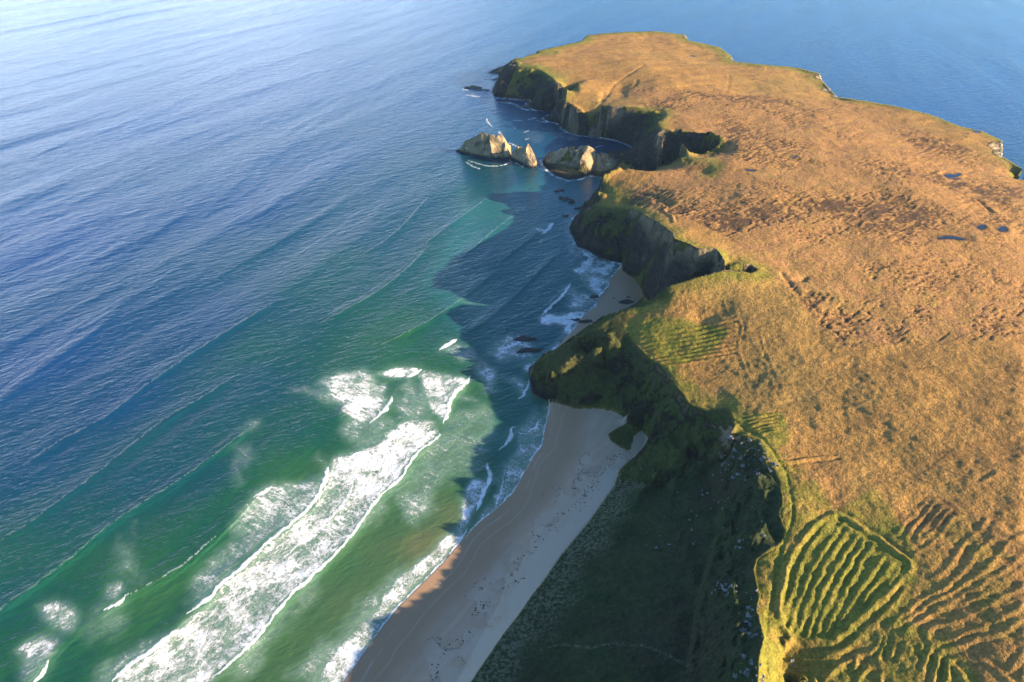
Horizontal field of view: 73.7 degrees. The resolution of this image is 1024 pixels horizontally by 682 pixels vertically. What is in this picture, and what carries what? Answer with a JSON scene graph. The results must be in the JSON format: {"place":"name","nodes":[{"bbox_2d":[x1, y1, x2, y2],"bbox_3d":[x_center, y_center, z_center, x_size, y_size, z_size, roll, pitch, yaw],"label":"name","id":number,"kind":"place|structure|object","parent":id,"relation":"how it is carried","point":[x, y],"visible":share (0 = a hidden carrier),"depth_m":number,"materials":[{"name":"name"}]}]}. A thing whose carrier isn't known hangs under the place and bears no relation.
{"place":"outdoors","nodes":[
{"label":"outdoors","id":0,"kind":"place"},
{"bbox_2d":[343,264,647,681],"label":"beach","id":1,"kind":"structure","parent":0,"point":[429,619],"depth_m":407.92,"materials":[{"name":"beige sand"}]},
{"bbox_2d":[618,299,633,303],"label":"sea rock","id":2,"kind":"object","parent":1,"relation":"on","point":[626,301],"visible":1,"depth_m":642.21,"materials":[{"name":"grey stone"}]},
{"bbox_2d":[0,0,1023,681],"bbox_3d":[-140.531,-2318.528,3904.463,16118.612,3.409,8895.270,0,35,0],"label":"sea","id":3,"kind":"structure","parent":0,"point":[284,284],"depth_m":673.32,"materials":[{"name":"liquid"}]},
{"bbox_2d":[464,85,481,87],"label":"sea rock","id":4,"kind":"object","parent":3,"relation":"in","point":[472,86],"visible":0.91,"depth_m":1258.89,"materials":[{"name":"grey stone"}]},
{"bbox_2d":[460,132,510,158],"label":"sea stack","id":5,"kind":"object","parent":3,"relation":"in","point":[485,145],"visible":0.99,"depth_m":957.31,"materials":[{"name":"grey stone"}]},
{"bbox_2d":[510,144,539,167],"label":"sea stack","id":6,"kind":"object","parent":3,"relation":"in","point":[525,156],"visible":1,"depth_m":932.95,"materials":[{"name":"beige stone"}]},
{"bbox_2d":[513,335,536,341],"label":"sea rock","id":7,"kind":"object","parent":3,"relation":"in","point":[523,338],"visible":1,"depth_m":594.69,"materials":[{"name":"grey stone"}]},
{"bbox_2d":[516,347,543,352],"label":"sea rock","id":8,"kind":"object","parent":3,"relation":"in","point":[530,350],"visible":1,"depth_m":580.05,"materials":[{"name":"grey stone"}]},
{"bbox_2d":[558,196,573,200],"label":"sea rock","id":9,"kind":"object","parent":3,"relation":"in","point":[564,198],"visible":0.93,"depth_m":840.48,"materials":[{"name":"grey stone"}]},
{"bbox_2d":[578,319,593,322],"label":"sea rock","id":10,"kind":"object","parent":3,"relation":"in","point":[585,321],"visible":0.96,"depth_m":616.61,"materials":[{"name":"grey stone"}]},
{"bbox_2d":[471,447,786,681],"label":"hillside","id":11,"kind":"structure","parent":0,"point":[614,597],"depth_m":362.08,"materials":[{"name":"green plant"}]},
{"bbox_2d":[489,32,1023,681],"bbox_3d":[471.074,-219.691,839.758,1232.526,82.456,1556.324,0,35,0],"label":"moorland","id":12,"kind":"structure","parent":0,"point":[849,354],"depth_m":492.04,"materials":[{"name":"brown plant"}]},
{"bbox_2d":[493,31,1023,681],"bbox_3d":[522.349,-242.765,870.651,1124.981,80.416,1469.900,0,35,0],"label":"cliffs","id":13,"kind":"structure","parent":0,"point":[643,391],"depth_m":576.37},
{"bbox_2d":[938,236,963,239],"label":"pond","id":14,"kind":"structure","parent":0,"point":[952,237],"depth_m":602.03,"materials":[{"name":"blue liquid"}]},
{"bbox_2d":[945,173,960,177],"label":"pond","id":15,"kind":"structure","parent":0,"point":[951,175],"depth_m":761.78,"materials":[{"name":"blue liquid"}]},
{"bbox_2d":[998,226,1006,230],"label":"pond","id":16,"kind":"structure","parent":0,"point":[1002,228],"depth_m":616.99,"materials":[{"name":"blue liquid"}]}
]}

